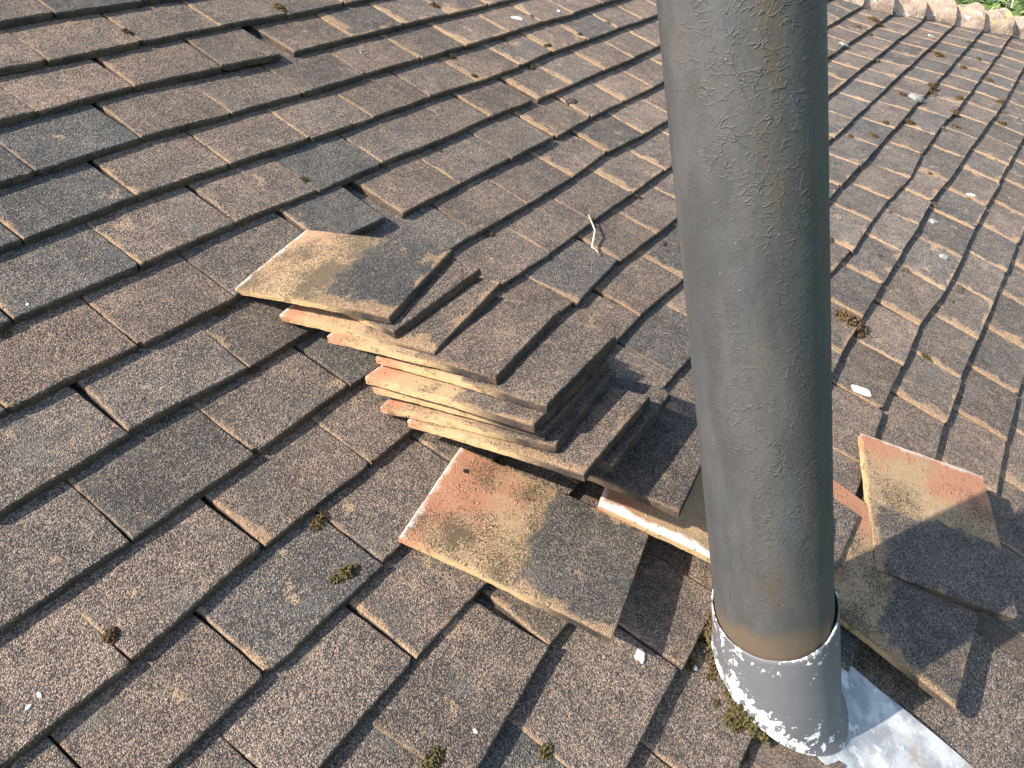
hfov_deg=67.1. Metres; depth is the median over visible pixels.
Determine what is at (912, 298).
concrete tile
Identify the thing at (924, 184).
concrete tile
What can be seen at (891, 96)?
concrete tile
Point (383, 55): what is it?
concrete tile
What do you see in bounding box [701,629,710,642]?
moss clump
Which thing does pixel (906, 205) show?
concrete tile
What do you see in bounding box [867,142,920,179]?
concrete tile
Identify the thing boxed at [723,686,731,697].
moss clump
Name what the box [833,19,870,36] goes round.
concrete tile
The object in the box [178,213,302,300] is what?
concrete tile
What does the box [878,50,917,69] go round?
concrete tile
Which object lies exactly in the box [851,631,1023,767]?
concrete tile
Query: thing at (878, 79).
concrete tile
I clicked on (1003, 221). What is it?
concrete tile
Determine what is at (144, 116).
concrete tile
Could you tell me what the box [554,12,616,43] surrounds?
concrete tile
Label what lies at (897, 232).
concrete tile
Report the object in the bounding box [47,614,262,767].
concrete tile
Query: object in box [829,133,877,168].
concrete tile
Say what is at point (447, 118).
concrete tile
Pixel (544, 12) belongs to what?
concrete tile
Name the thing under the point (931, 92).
moss clump
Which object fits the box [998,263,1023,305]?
concrete tile
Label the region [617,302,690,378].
concrete tile
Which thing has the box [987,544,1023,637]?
concrete tile
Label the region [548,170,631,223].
concrete tile
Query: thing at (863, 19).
concrete tile
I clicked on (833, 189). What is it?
concrete tile
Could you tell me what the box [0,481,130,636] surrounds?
concrete tile
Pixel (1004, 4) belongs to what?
garden tree
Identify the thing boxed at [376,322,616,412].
stacked tile
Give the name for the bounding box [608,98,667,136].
concrete tile
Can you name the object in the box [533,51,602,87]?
concrete tile
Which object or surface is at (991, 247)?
concrete tile
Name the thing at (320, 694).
concrete tile
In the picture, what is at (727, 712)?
moss clump
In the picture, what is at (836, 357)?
concrete tile
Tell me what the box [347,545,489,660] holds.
concrete tile
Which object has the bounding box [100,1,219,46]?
concrete tile
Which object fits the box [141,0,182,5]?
concrete tile
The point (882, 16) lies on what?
concrete tile
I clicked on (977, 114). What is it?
concrete tile
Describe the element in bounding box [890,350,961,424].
concrete tile
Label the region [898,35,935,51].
concrete tile
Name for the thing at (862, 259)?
concrete tile
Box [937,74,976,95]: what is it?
concrete tile
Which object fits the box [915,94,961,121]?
concrete tile
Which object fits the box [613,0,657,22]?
concrete tile
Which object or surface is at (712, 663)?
moss clump
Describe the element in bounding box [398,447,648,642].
loose tile
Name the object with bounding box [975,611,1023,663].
concrete tile
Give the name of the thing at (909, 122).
moss clump
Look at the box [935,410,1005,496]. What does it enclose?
concrete tile
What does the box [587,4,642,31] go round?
concrete tile
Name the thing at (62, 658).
concrete tile
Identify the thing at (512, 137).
concrete tile
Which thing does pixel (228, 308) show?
moss clump
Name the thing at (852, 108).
concrete tile
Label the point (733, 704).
moss clump
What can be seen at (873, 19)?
moss clump
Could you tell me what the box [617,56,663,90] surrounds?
concrete tile
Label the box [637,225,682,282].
concrete tile
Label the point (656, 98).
concrete tile
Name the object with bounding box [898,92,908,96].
moss clump
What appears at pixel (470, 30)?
concrete tile
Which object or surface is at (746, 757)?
moss clump
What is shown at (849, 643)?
concrete tile
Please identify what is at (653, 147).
concrete tile
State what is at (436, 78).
concrete tile
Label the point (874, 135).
moss clump
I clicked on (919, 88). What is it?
concrete tile
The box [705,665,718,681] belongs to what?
moss clump
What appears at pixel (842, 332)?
concrete tile
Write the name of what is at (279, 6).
moss clump
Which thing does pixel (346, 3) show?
concrete tile
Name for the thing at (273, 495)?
concrete tile
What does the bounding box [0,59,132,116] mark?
concrete tile
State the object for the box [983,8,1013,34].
hip tile
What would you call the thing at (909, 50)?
concrete tile
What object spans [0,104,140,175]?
concrete tile
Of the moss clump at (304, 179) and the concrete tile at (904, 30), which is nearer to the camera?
the moss clump at (304, 179)
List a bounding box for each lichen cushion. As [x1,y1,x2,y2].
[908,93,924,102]
[928,218,938,223]
[939,254,949,259]
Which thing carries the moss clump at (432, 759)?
on the concrete tile at (475, 665)
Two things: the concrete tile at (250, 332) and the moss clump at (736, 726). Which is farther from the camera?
the concrete tile at (250, 332)
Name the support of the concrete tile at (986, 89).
on the roof deck
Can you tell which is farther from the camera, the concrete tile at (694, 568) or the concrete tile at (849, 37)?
the concrete tile at (849, 37)
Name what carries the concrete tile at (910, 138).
on the roof deck
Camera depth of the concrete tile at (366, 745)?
0.75 m
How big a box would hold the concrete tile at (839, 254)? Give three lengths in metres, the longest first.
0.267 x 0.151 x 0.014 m
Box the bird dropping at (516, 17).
[511,16,522,19]
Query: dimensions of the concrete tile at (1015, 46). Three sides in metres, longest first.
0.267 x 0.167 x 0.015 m
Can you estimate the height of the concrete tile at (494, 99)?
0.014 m
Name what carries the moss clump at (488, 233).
on the concrete tile at (505, 256)
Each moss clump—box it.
[0,329,12,338]
[101,626,120,644]
[121,28,131,33]
[215,304,236,315]
[244,366,260,376]
[273,3,286,13]
[299,176,308,182]
[308,510,328,534]
[329,563,359,584]
[420,745,445,767]
[430,2,439,8]
[447,53,455,59]
[483,230,493,236]
[527,65,535,69]
[538,742,553,760]
[565,97,576,104]
[659,240,666,246]
[684,655,698,672]
[694,641,707,654]
[697,639,711,656]
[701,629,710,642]
[702,613,712,635]
[703,654,709,660]
[705,628,712,648]
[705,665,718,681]
[706,650,715,669]
[713,699,720,707]
[716,674,723,685]
[721,713,734,727]
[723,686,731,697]
[725,697,746,720]
[726,709,742,723]
[731,719,742,733]
[733,709,769,745]
[741,749,750,764]
[834,309,867,333]
[855,332,865,338]
[868,16,882,26]
[869,132,879,138]
[872,251,880,257]
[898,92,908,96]
[901,266,910,272]
[904,119,917,125]
[921,353,932,362]
[927,82,936,89]
[928,89,937,94]
[930,201,941,209]
[933,51,946,57]
[947,297,954,302]
[950,109,959,116]
[954,284,963,293]
[956,95,963,100]
[984,77,994,82]
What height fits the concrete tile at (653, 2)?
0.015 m
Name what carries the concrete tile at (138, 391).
on the roof deck
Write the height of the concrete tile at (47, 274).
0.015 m
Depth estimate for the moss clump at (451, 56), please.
1.73 m
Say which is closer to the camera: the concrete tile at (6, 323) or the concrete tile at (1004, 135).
the concrete tile at (6, 323)
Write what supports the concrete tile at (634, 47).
on the roof deck
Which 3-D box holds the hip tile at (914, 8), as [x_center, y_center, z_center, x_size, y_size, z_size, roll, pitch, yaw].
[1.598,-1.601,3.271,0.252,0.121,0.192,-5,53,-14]
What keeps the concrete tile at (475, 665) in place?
on the roof deck
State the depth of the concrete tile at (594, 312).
1.31 m
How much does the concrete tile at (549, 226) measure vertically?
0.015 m
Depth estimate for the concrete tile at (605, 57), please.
2.01 m
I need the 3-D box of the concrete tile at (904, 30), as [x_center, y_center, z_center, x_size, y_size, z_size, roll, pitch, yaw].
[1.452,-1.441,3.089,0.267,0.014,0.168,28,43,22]
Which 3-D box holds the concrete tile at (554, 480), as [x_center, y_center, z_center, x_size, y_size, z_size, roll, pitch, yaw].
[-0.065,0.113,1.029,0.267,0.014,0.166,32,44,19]
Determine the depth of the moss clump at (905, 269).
1.72 m
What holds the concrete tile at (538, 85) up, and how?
on the roof deck
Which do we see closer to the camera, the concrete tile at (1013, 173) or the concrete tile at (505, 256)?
the concrete tile at (505, 256)
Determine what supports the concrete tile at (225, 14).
on the roof deck
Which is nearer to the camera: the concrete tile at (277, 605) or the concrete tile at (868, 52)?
the concrete tile at (277, 605)
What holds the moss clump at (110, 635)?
on the concrete tile at (150, 592)
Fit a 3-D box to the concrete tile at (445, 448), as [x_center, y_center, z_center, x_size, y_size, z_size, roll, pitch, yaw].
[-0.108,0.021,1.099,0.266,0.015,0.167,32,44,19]
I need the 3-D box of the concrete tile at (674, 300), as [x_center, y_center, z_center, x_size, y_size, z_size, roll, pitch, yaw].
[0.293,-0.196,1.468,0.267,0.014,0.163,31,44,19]
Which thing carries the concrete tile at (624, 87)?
on the roof deck
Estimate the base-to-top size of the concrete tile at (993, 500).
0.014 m
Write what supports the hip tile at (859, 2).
on the roof deck
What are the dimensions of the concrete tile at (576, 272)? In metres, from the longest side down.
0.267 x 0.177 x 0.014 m
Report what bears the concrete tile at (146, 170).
on the roof deck
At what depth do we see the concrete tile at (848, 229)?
1.77 m
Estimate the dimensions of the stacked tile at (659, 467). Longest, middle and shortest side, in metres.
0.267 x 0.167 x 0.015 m
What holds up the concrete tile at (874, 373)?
on the roof deck
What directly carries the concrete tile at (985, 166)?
on the roof deck
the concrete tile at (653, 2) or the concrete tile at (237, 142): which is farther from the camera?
the concrete tile at (653, 2)
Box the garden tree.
[955,0,1023,15]
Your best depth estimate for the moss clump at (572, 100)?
1.78 m
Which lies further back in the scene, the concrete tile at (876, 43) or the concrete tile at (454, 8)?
the concrete tile at (876, 43)
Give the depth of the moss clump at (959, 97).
2.52 m
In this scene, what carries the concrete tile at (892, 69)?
on the roof deck
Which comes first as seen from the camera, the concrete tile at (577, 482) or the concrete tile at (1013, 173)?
the concrete tile at (577, 482)
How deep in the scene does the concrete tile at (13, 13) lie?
1.30 m
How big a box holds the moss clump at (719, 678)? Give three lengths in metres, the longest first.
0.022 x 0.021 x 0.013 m
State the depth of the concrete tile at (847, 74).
2.49 m
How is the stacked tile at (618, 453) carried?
on the stacked tile at (659, 467)
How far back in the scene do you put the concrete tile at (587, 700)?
0.85 m
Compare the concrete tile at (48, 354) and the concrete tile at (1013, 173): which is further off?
the concrete tile at (1013, 173)
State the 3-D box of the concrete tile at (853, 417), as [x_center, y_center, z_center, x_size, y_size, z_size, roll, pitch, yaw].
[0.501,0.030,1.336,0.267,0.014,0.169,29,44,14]
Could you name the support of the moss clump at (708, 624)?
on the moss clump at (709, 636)
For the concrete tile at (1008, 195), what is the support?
on the roof deck
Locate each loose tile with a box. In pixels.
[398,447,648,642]
[597,471,709,562]
[833,479,979,711]
[833,498,858,573]
[858,434,1017,621]
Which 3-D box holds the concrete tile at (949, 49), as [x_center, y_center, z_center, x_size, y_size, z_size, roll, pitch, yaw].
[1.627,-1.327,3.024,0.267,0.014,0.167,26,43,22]
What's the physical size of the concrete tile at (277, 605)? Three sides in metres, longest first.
0.267 x 0.172 x 0.014 m
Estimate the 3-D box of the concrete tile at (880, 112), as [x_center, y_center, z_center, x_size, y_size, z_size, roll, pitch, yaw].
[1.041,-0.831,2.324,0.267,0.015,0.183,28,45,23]
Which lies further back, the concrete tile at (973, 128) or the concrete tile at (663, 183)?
the concrete tile at (973, 128)
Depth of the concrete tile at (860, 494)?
1.21 m
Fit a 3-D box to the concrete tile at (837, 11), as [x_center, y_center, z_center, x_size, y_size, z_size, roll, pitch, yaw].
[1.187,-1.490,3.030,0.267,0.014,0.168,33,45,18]
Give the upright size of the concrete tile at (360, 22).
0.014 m
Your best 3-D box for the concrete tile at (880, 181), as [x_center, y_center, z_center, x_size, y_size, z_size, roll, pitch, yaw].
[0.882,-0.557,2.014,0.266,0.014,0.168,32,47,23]
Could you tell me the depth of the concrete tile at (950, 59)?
2.87 m
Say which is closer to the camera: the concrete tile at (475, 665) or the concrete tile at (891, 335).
the concrete tile at (475, 665)
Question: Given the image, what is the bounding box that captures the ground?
[955,0,1022,14]
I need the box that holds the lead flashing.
[711,588,972,767]
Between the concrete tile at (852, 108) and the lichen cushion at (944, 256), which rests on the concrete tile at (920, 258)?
the lichen cushion at (944, 256)
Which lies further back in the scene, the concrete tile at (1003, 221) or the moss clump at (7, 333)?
the concrete tile at (1003, 221)
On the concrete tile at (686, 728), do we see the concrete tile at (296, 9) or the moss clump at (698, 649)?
the moss clump at (698, 649)
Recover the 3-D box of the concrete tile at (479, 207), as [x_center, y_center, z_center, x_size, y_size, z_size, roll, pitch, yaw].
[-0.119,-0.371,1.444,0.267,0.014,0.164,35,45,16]
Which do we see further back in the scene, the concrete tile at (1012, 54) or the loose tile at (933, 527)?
the concrete tile at (1012, 54)
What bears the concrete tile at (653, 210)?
on the roof deck
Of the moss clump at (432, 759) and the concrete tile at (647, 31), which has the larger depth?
the concrete tile at (647, 31)
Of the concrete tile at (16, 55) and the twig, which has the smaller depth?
the concrete tile at (16, 55)
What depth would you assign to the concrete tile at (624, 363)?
1.25 m
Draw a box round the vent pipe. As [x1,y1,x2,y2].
[656,0,834,740]
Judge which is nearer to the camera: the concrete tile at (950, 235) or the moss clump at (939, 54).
the concrete tile at (950, 235)
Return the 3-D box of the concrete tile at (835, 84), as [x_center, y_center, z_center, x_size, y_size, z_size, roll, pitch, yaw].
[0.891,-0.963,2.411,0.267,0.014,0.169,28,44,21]
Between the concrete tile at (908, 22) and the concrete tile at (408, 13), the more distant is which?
the concrete tile at (908, 22)
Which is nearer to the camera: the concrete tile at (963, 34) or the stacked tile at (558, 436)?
the stacked tile at (558, 436)
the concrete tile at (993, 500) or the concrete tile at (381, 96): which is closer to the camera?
the concrete tile at (993, 500)
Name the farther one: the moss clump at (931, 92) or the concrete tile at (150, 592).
the moss clump at (931, 92)
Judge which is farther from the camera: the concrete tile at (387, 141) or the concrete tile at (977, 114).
the concrete tile at (977, 114)
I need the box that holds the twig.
[588,214,599,255]
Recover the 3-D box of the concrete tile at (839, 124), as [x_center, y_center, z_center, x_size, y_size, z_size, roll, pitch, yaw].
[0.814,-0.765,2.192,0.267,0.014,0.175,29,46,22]
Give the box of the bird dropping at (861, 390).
[851,385,871,395]
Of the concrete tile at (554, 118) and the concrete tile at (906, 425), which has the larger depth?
the concrete tile at (554, 118)
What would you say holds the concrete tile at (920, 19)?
on the roof deck
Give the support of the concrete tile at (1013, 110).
on the roof deck
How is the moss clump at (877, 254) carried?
on the concrete tile at (862, 259)
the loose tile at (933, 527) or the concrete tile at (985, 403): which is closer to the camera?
the loose tile at (933, 527)
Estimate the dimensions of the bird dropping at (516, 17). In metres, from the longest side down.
0.033 x 0.020 x 0.002 m
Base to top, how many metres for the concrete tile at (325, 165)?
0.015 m
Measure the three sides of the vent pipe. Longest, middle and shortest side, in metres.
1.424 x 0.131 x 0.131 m
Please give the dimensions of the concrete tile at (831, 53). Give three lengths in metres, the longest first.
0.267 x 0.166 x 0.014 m
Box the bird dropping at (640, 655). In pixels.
[635,648,644,663]
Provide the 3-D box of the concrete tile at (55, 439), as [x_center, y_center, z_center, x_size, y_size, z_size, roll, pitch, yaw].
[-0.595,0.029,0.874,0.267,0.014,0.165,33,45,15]
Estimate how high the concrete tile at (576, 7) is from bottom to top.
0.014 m
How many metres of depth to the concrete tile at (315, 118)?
1.42 m
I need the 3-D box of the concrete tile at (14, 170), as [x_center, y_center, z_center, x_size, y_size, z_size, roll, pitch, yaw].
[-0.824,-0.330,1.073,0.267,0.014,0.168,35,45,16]
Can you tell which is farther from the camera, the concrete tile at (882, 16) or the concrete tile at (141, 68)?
the concrete tile at (882, 16)
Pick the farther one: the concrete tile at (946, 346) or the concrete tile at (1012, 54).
the concrete tile at (1012, 54)
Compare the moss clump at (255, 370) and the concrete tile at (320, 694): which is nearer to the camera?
the concrete tile at (320, 694)
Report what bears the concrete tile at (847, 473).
on the roof deck
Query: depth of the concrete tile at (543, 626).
0.89 m
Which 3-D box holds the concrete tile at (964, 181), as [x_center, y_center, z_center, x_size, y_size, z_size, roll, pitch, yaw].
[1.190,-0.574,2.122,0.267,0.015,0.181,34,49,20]
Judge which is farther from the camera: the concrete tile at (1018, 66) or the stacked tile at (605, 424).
the concrete tile at (1018, 66)
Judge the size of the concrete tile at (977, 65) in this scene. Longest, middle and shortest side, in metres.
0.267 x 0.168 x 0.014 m
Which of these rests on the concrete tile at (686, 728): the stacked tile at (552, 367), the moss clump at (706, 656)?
the moss clump at (706, 656)
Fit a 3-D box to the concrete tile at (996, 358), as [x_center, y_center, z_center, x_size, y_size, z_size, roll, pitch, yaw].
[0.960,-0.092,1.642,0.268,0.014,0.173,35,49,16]
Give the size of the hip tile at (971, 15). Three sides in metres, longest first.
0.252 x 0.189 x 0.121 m
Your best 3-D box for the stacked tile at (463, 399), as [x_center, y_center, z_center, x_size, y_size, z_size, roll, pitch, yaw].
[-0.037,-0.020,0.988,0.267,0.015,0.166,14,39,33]
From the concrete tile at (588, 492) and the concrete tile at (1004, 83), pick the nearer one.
the concrete tile at (588, 492)
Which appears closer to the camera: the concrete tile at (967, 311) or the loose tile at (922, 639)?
the loose tile at (922, 639)
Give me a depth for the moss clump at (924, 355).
1.53 m
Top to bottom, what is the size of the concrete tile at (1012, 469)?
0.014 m
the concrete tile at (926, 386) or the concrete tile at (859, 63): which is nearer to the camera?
the concrete tile at (926, 386)
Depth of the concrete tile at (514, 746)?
0.79 m
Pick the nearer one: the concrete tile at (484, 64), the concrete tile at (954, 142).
the concrete tile at (484, 64)
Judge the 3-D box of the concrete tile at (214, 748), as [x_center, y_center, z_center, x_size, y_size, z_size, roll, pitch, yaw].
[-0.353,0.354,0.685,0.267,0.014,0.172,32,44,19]
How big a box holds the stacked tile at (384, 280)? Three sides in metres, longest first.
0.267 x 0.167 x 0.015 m
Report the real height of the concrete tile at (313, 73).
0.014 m
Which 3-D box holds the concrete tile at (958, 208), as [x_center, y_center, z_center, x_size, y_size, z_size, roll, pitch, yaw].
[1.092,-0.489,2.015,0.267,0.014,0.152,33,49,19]
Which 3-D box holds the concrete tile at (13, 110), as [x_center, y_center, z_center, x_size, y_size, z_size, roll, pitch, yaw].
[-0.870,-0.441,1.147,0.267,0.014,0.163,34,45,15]
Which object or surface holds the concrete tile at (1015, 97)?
on the roof deck
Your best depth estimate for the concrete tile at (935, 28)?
3.19 m
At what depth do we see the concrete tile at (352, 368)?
1.07 m
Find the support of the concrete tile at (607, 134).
on the roof deck
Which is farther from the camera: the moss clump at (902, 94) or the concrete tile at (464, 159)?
the moss clump at (902, 94)
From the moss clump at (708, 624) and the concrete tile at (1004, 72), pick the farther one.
the concrete tile at (1004, 72)
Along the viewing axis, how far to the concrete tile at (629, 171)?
1.68 m
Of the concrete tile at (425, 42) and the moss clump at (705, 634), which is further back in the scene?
the concrete tile at (425, 42)
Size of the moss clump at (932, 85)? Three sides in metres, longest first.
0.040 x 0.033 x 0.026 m
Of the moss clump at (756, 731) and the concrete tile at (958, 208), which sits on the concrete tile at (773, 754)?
the moss clump at (756, 731)
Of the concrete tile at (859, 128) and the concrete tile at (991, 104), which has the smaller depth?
the concrete tile at (859, 128)
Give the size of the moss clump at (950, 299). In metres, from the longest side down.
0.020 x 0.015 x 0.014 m
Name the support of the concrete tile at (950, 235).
on the roof deck
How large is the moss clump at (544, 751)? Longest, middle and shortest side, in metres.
0.020 x 0.019 x 0.012 m
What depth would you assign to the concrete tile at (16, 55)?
1.23 m
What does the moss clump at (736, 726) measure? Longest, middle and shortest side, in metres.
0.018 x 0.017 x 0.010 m
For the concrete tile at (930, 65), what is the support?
on the roof deck
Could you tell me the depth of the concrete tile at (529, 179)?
1.53 m
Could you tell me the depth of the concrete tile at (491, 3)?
1.98 m
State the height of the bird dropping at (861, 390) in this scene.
0.003 m
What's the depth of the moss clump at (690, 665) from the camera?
0.92 m
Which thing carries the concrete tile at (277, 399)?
on the roof deck
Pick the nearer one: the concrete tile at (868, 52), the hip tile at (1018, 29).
the concrete tile at (868, 52)
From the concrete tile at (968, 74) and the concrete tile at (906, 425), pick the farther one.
the concrete tile at (968, 74)
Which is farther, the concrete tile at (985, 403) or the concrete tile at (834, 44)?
the concrete tile at (834, 44)
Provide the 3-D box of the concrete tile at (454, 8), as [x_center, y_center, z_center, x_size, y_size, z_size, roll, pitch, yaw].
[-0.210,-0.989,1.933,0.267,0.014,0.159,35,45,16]
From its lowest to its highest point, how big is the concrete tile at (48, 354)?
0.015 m
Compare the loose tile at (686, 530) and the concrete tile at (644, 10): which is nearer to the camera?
the loose tile at (686, 530)
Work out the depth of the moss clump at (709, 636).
0.93 m
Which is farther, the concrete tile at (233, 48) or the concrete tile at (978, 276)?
the concrete tile at (978, 276)
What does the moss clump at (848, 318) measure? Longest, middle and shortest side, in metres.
0.078 x 0.044 x 0.031 m
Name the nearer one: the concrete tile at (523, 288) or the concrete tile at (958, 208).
the concrete tile at (523, 288)
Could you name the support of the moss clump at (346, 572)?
on the concrete tile at (277, 605)
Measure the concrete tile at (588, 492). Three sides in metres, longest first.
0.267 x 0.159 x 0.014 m
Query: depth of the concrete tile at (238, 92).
1.39 m
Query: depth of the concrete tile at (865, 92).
2.39 m
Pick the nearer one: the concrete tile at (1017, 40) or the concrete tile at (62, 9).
the concrete tile at (62, 9)
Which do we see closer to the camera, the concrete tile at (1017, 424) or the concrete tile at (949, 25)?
the concrete tile at (1017, 424)
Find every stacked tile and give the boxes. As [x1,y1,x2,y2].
[235,230,454,323]
[280,277,502,355]
[327,296,560,384]
[345,240,481,337]
[365,355,604,432]
[373,360,609,439]
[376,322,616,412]
[380,368,616,452]
[407,386,649,481]
[587,408,700,517]
[597,377,670,471]
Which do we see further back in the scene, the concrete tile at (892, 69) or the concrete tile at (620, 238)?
the concrete tile at (892, 69)
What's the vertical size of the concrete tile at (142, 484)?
0.015 m
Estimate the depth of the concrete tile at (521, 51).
1.86 m
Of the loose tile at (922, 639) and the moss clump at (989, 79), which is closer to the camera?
the loose tile at (922, 639)
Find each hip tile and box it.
[844,0,863,5]
[863,0,893,12]
[893,0,926,17]
[925,0,956,22]
[955,2,984,29]
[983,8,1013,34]
[1011,16,1023,38]
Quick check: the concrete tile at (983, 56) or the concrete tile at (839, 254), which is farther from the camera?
the concrete tile at (983, 56)
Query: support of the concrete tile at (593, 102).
on the roof deck
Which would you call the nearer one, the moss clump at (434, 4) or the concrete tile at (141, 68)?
the concrete tile at (141, 68)
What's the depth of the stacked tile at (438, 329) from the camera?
1.01 m
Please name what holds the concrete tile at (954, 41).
on the roof deck
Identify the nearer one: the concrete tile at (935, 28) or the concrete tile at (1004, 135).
the concrete tile at (1004, 135)
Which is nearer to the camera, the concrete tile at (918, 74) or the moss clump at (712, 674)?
the moss clump at (712, 674)
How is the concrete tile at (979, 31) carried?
on the roof deck
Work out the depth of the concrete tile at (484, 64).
1.75 m
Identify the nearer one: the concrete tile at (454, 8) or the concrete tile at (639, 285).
the concrete tile at (639, 285)
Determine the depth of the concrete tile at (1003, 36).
3.33 m
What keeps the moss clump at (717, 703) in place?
on the concrete tile at (686, 728)
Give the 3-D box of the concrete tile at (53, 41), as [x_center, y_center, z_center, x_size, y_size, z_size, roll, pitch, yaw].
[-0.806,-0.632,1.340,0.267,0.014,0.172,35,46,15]
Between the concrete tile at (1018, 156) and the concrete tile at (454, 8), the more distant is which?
the concrete tile at (1018, 156)
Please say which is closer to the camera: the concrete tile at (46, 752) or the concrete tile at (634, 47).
the concrete tile at (46, 752)
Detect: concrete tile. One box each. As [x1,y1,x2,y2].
[0,0,52,28]
[0,29,45,75]
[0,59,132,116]
[0,87,36,127]
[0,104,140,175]
[0,145,34,188]
[0,162,137,245]
[0,223,23,254]
[0,223,137,324]
[0,298,138,412]
[0,311,13,331]
[0,386,130,518]
[0,405,7,419]
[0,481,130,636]
[0,595,130,767]
[4,14,139,66]
[8,737,76,767]
[35,0,142,19]
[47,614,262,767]
[48,729,253,767]
[61,499,260,663]
[65,384,255,543]
[74,324,247,435]
[80,255,235,348]
[85,162,235,269]
[88,132,228,200]
[91,40,221,91]
[91,60,229,142]
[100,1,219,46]
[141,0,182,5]
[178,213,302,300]
[180,0,286,30]
[183,27,280,70]
[184,157,316,227]
[185,109,307,169]
[186,64,301,117]
[192,347,347,454]
[193,607,410,767]
[194,498,383,673]
[197,296,320,371]
[202,419,367,550]
[241,27,363,97]
[245,15,350,56]
[266,0,341,19]
[266,90,372,143]
[270,135,379,194]
[276,186,385,234]
[293,330,380,390]
[310,381,416,467]
[315,3,401,41]
[315,437,448,564]
[324,35,418,77]
[325,721,422,767]
[330,72,429,121]
[338,0,379,6]
[338,113,441,167]
[342,184,475,251]
[345,600,549,767]
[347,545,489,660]
[348,155,459,218]
[368,0,447,27]
[380,23,463,62]
[390,58,476,100]
[401,95,487,142]
[410,430,503,462]
[414,132,509,187]
[425,0,486,18]
[426,13,508,49]
[430,177,526,238]
[439,45,519,84]
[450,79,531,120]
[453,224,548,288]
[467,113,551,162]
[474,595,677,767]
[475,4,540,35]
[479,584,569,646]
[480,0,519,7]
[480,720,566,767]
[483,34,551,68]
[483,153,571,206]
[496,275,572,315]
[497,64,570,103]
[497,455,576,495]
[502,196,591,255]
[509,0,572,25]
[511,97,588,140]
[518,23,585,54]
[524,238,617,307]
[531,133,604,180]
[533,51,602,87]
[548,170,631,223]
[550,0,600,16]
[553,81,622,120]
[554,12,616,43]
[556,292,638,358]
[557,472,582,487]
[567,39,632,73]
[570,113,643,155]
[571,480,603,508]
[575,210,655,265]
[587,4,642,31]
[588,69,651,103]
[588,148,663,195]
[591,253,681,318]
[596,0,621,6]
[599,30,656,61]
[604,344,673,388]
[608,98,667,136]
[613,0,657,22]
[614,185,676,237]
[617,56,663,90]
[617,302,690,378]
[617,548,711,671]
[624,130,671,173]
[625,20,660,49]
[628,743,668,767]
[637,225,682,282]
[639,85,666,112]
[640,648,752,767]
[645,48,661,64]
[645,535,712,590]
[646,0,656,5]
[649,169,674,198]
[657,124,668,134]
[660,283,686,316]
[665,360,696,419]
[740,759,754,767]
[746,738,844,767]
[827,0,862,13]
[827,2,851,20]
[827,13,839,27]
[827,26,860,44]
[828,36,848,53]
[828,49,835,59]
[828,51,871,71]
[828,61,858,82]
[828,75,845,96]
[828,93,870,121]
[829,111,852,140]
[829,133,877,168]
[829,154,858,188]
[829,182,839,199]
[830,182,888,223]
[830,204,871,254]
[830,242,849,273]
[831,264,881,317]
[831,302,862,354]
[832,338,901,409]
[832,351,841,373]
[832,384,882,463]
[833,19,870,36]
[833,450,861,494]
[836,79,885,104]
[840,624,859,670]
[841,234,902,285]
[842,42,883,62]
[842,117,893,149]
[845,12,881,29]
[847,162,908,201]
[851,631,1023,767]
[852,68,896,90]
[852,302,919,368]
[854,35,893,53]
[856,8,890,22]
[856,479,864,501]
[859,101,909,131]
[865,27,902,44]
[865,60,906,79]
[865,209,919,251]
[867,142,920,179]
[873,264,944,325]
[875,393,943,458]
[876,20,912,37]
[876,87,921,112]
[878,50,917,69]
[883,189,930,224]
[885,124,934,155]
[886,15,920,29]
[889,42,925,59]
[890,76,930,97]
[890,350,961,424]
[896,236,960,292]
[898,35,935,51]
[901,15,926,22]
[902,67,942,83]
[902,108,947,135]
[902,168,946,201]
[907,28,942,44]
[910,313,976,378]
[912,57,951,77]
[914,209,973,258]
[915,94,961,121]
[916,145,963,184]
[917,21,949,35]
[922,50,958,65]
[924,20,955,29]
[928,187,986,229]
[929,84,969,104]
[930,128,975,158]
[930,281,992,339]
[931,42,965,59]
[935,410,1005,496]
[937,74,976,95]
[938,34,972,50]
[944,116,986,141]
[944,166,999,206]
[946,28,978,42]
[947,64,983,84]
[951,251,1004,303]
[952,366,1017,442]
[953,26,983,36]
[955,56,990,75]
[958,102,996,125]
[960,150,1006,182]
[962,48,995,64]
[964,91,1002,112]
[966,224,1016,274]
[966,326,1023,394]
[969,41,1002,58]
[971,134,1016,168]
[973,81,1009,101]
[975,34,1006,47]
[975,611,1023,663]
[979,201,1023,244]
[980,72,1014,91]
[981,32,1011,41]
[983,122,1023,148]
[984,291,1023,349]
[987,63,1019,82]
[987,492,996,516]
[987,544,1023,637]
[990,178,1023,216]
[992,111,1023,135]
[993,55,1023,73]
[994,477,1023,557]
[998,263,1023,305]
[999,47,1023,62]
[999,101,1023,120]
[999,428,1023,490]
[1002,160,1023,188]
[1004,40,1023,52]
[1006,90,1023,106]
[1009,37,1023,44]
[1010,236,1023,269]
[1011,384,1023,435]
[1012,80,1023,93]
[1012,146,1023,164]
[1017,71,1023,82]
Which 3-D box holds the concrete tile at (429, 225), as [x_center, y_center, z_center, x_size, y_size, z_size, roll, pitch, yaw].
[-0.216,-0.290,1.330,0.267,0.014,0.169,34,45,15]
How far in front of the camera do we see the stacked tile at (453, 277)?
1.02 m
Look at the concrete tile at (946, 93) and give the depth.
2.56 m
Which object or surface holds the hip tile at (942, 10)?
on the roof deck
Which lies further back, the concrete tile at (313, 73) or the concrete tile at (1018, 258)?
the concrete tile at (1018, 258)
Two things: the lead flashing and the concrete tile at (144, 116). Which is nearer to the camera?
the lead flashing

